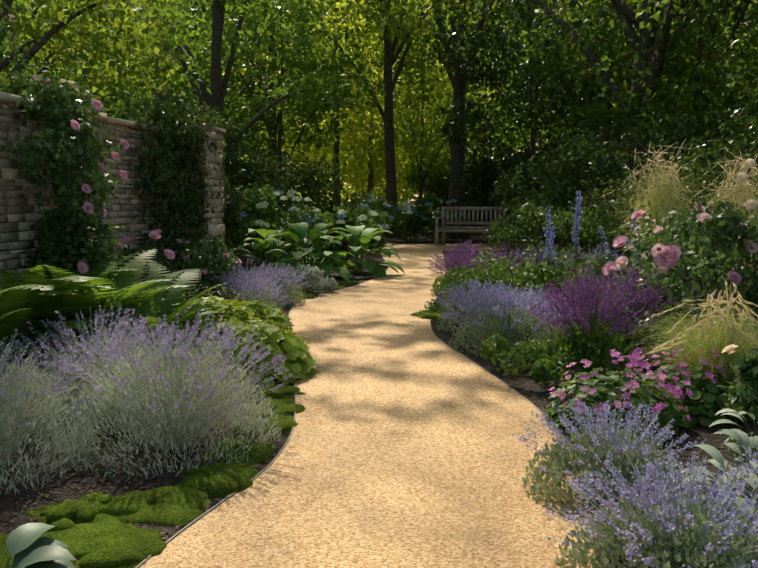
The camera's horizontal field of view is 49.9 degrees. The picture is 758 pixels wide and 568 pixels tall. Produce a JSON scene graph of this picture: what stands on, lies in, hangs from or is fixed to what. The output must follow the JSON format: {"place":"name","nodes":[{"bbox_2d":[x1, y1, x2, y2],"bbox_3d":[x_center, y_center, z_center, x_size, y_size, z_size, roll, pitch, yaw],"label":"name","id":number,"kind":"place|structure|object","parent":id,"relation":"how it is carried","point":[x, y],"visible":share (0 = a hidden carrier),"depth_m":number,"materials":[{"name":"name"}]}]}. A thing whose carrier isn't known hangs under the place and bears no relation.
{"place":"outdoors","nodes":[
{"label":"outdoors","id":0,"kind":"place"},
{"bbox_2d":[0,91,225,369],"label":"stone wall","id":1,"kind":"structure","parent":0,"point":[26,195],"depth_m":7.93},
{"bbox_2d":[139,251,598,567],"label":"gravel path","id":2,"kind":"structure","parent":0,"point":[404,448],"depth_m":4.01,"materials":[{"name":"beige gravel"}]},
{"bbox_2d":[0,203,757,567],"bbox_3d":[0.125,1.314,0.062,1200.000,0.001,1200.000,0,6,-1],"label":"ground","id":3,"kind":"structure","parent":0,"point":[24,495],"depth_m":4.36,"materials":[{"name":"soil"}]},
{"bbox_2d":[0,0,158,119],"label":"tree","id":4,"kind":"object","parent":3,"relation":"on","point":[97,62],"visible":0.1,"depth_m":24.72,"materials":[{"name":"green plant"}]},
{"bbox_2d":[3,0,165,111],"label":"tree","id":5,"kind":"object","parent":3,"relation":"on","point":[32,17],"depth_m":51.86,"materials":[{"name":"green plant"}]},
{"bbox_2d":[0,0,175,117],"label":"tree","id":6,"kind":"object","parent":3,"relation":"on","point":[35,12],"depth_m":51.80,"materials":[{"name":"green plant"}]},
{"bbox_2d":[0,0,185,112],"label":"tree","id":7,"kind":"object","parent":3,"relation":"on","point":[31,71],"visible":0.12,"depth_m":17.55,"materials":[{"name":"green plant"}]},
{"bbox_2d":[32,0,162,114],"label":"tree","id":8,"kind":"object","parent":3,"relation":"on","point":[111,112],"depth_m":62.94,"materials":[{"name":"green plant"}]},
{"bbox_2d":[0,0,200,96],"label":"tree","id":9,"kind":"object","parent":3,"relation":"on","point":[63,19],"visible":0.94,"depth_m":14.52,"materials":[{"name":"green plant"}]},
{"bbox_2d":[75,0,279,179],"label":"tree","id":10,"kind":"object","parent":3,"relation":"on","point":[253,83],"visible":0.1,"depth_m":28.72,"materials":[{"name":"green plant"}]},
{"bbox_2d":[41,0,335,166],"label":"tree","id":11,"kind":"object","parent":3,"relation":"on","point":[192,68],"visible":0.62,"depth_m":21.86,"materials":[{"name":"green plant"}]},
{"bbox_2d":[36,0,345,140],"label":"tree","id":12,"kind":"object","parent":3,"relation":"on","point":[151,79],"visible":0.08,"depth_m":36.63,"materials":[{"name":"green plant"}]},
{"bbox_2d":[0,0,404,567],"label":"bed plants","id":13,"kind":"object","parent":3,"relation":"on","point":[74,306],"visible":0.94,"depth_m":5.88,"materials":[{"name":"green plant"}]},
{"bbox_2d":[125,0,297,153],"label":"tree","id":14,"kind":"object","parent":3,"relation":"on","point":[208,75],"depth_m":71.03,"materials":[{"name":"green plant"}]},
{"bbox_2d":[188,22,345,194],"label":"tree","id":15,"kind":"object","parent":3,"relation":"on","point":[265,150],"depth_m":75.43,"materials":[{"name":"green plant"}]},
{"bbox_2d":[168,0,401,187],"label":"tree","id":16,"kind":"object","parent":3,"relation":"on","point":[273,51],"visible":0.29,"depth_m":29.29,"materials":[{"name":"green plant"}]},
{"bbox_2d":[184,0,386,212],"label":"tree","id":17,"kind":"object","parent":3,"relation":"on","point":[332,72],"visible":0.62,"depth_m":25.23,"materials":[{"name":"green plant"}]},
{"bbox_2d":[195,0,376,203],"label":"tree","id":18,"kind":"object","parent":3,"relation":"on","point":[343,142],"depth_m":42.52,"materials":[{"name":"green plant"}]},
{"bbox_2d":[243,0,379,207],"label":"tree","id":19,"kind":"object","parent":3,"relation":"on","point":[299,195],"visible":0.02,"depth_m":79.30,"materials":[{"name":"green plant"}]},
{"bbox_2d":[234,1,446,205],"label":"tree","id":20,"kind":"object","parent":3,"relation":"on","point":[361,185],"visible":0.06,"depth_m":48.60,"materials":[{"name":"green plant"}]},
{"bbox_2d":[247,0,450,230],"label":"tree","id":21,"kind":"object","parent":3,"relation":"on","point":[336,154],"visible":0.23,"depth_m":34.42,"materials":[{"name":"green plant"}]},
{"bbox_2d":[283,1,450,212],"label":"tree","id":22,"kind":"object","parent":3,"relation":"on","point":[384,191],"visible":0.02,"depth_m":71.85,"materials":[{"name":"green plant"}]},
{"bbox_2d":[135,251,599,567],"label":"path edging kerb","id":23,"kind":"structure","parent":3,"relation":"on","point":[196,519],"depth_m":4.15,"materials":[{"name":"silver metal"}]},
{"bbox_2d":[260,0,475,208],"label":"tree","id":24,"kind":"object","parent":3,"relation":"on","point":[405,161],"visible":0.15,"depth_m":41.00,"materials":[{"name":"green plant"}]},
{"bbox_2d":[277,188,471,241],"bbox_3d":[-0.124,-2.189,26.426,7.074,1.837,3.543,0,6,-1],"label":"hydrangea shrub","id":25,"kind":"object","parent":3,"relation":"on","point":[419,212],"visible":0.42,"depth_m":26.02,"materials":[{"name":"green plant"}]},
{"bbox_2d":[283,0,517,236],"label":"tree","id":26,"kind":"object","parent":3,"relation":"on","point":[389,58],"visible":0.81,"depth_m":29.19,"materials":[{"name":"green plant"}]},
{"bbox_2d":[339,9,504,232],"bbox_3d":[2.088,-6.560,33.769,6.134,9.049,6.732,-4,7,-33],"label":"tree","id":27,"kind":"object","parent":3,"relation":"on","point":[425,141],"visible":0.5,"depth_m":33.03,"materials":[{"name":"green plant"}]},
{"bbox_2d":[338,0,528,221],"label":"tree","id":28,"kind":"object","parent":3,"relation":"on","point":[399,180],"visible":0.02,"depth_m":44.61,"materials":[{"name":"green plant"}]},
{"bbox_2d":[351,13,542,199],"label":"tree","id":29,"kind":"object","parent":3,"relation":"on","point":[414,198],"depth_m":64.15,"materials":[{"name":"green plant"}]},
{"bbox_2d":[350,0,560,238],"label":"tree","id":30,"kind":"object","parent":3,"relation":"on","point":[458,84],"visible":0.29,"depth_m":28.42,"materials":[{"name":"green plant"}]},
{"bbox_2d":[341,2,582,195],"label":"tree","id":31,"kind":"object","parent":3,"relation":"on","point":[512,105],"visible":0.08,"depth_m":47.26,"materials":[{"name":"green plant"}]},
{"bbox_2d":[225,132,757,239],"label":"understorey shrubs","id":32,"kind":"object","parent":3,"relation":"on","point":[478,183],"visible":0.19,"depth_m":25.92,"materials":[{"name":"green plant"}]},
{"bbox_2d":[427,0,630,238],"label":"tree","id":33,"kind":"object","parent":3,"relation":"on","point":[499,44],"visible":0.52,"depth_m":24.66,"materials":[{"name":"green plant"}]},
{"bbox_2d":[479,30,587,155],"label":"tree","id":34,"kind":"object","parent":3,"relation":"on","point":[522,110],"depth_m":67.61,"materials":[{"name":"green plant"}]},
{"bbox_2d":[446,3,641,159],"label":"tree","id":35,"kind":"object","parent":3,"relation":"on","point":[504,136],"depth_m":57.38,"materials":[{"name":"green plant"}]},
{"bbox_2d":[405,0,704,192],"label":"tree","id":36,"kind":"object","parent":3,"relation":"on","point":[519,139],"visible":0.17,"depth_m":29.66,"materials":[{"name":"green plant"}]},
{"bbox_2d":[411,69,757,567],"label":"plants","id":37,"kind":"object","parent":3,"relation":"on","point":[657,234],"visible":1,"depth_m":5.93,"materials":[{"name":"plant"}]},
{"bbox_2d":[505,0,705,175],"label":"tree","id":38,"kind":"object","parent":3,"relation":"on","point":[552,94],"depth_m":26.18,"materials":[{"name":"green plant"}]},
{"bbox_2d":[473,0,757,256],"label":"tree","id":39,"kind":"object","parent":3,"relation":"on","point":[625,12],"visible":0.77,"depth_m":18.99,"materials":[{"name":"green plant"}]},
{"bbox_2d":[505,0,741,204],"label":"tree","id":40,"kind":"object","parent":3,"relation":"on","point":[590,113],"visible":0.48,"depth_m":22.05,"materials":[{"name":"green plant"}]},
{"bbox_2d":[514,4,738,160],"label":"tree","id":41,"kind":"object","parent":3,"relation":"on","point":[584,60],"visible":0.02,"depth_m":57.05,"materials":[{"name":"green plant"}]},
{"bbox_2d":[533,2,757,158],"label":"tree","id":42,"kind":"object","parent":3,"relation":"on","point":[723,43],"depth_m":29.40,"materials":[{"name":"green plant"}]},
{"bbox_2d":[553,0,757,199],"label":"tree","id":43,"kind":"object","parent":3,"relation":"on","point":[705,57],"visible":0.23,"depth_m":21.92,"materials":[{"name":"green plant"}]},
{"bbox_2d":[557,0,757,200],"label":"tree","id":44,"kind":"object","parent":3,"relation":"on","point":[697,111],"visible":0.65,"depth_m":18.54,"materials":[{"name":"green plant"}]},
{"bbox_2d":[650,0,757,85],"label":"tree","id":45,"kind":"object","parent":3,"relation":"on","point":[751,41],"visible":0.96,"depth_m":15.15,"materials":[{"name":"green plant"}]},
{"bbox_2d":[655,1,757,177],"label":"tree","id":46,"kind":"object","parent":3,"relation":"on","point":[736,117],"depth_m":51.92,"materials":[{"name":"green plant"}]},
{"bbox_2d":[668,2,757,184],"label":"tree","id":47,"kind":"object","parent":3,"relation":"on","point":[726,25],"visible":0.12,"depth_m":23.32,"materials":[{"name":"green plant"}]},
{"bbox_2d":[743,43,757,80],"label":"tree","id":48,"kind":"object","parent":3,"relation":"on","point":[752,64],"visible":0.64,"depth_m":18.37,"materials":[{"name":"green plant"}]},
{"bbox_2d":[381,244,585,250],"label":"garden path","id":49,"kind":"structure","parent":0,"point":[415,247],"depth_m":22.89,"materials":[{"name":"beige gravel"}]},
{"bbox_2d":[434,207,505,245],"bbox_3d":[2.652,-1.665,23.643,1.956,1.150,0.725,3,6,24],"label":"garden bench","id":50,"kind":"object","parent":49,"relation":"on","point":[443,229],"visible":0.75,"depth_m":23.79,"materials":[{"name":"brown wood"}]},
{"bbox_2d":[256,204,754,228],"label":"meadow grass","id":51,"kind":"structure","parent":0,"point":[406,221],"depth_m":47.77,"materials":[{"name":"green plant"}]}
]}

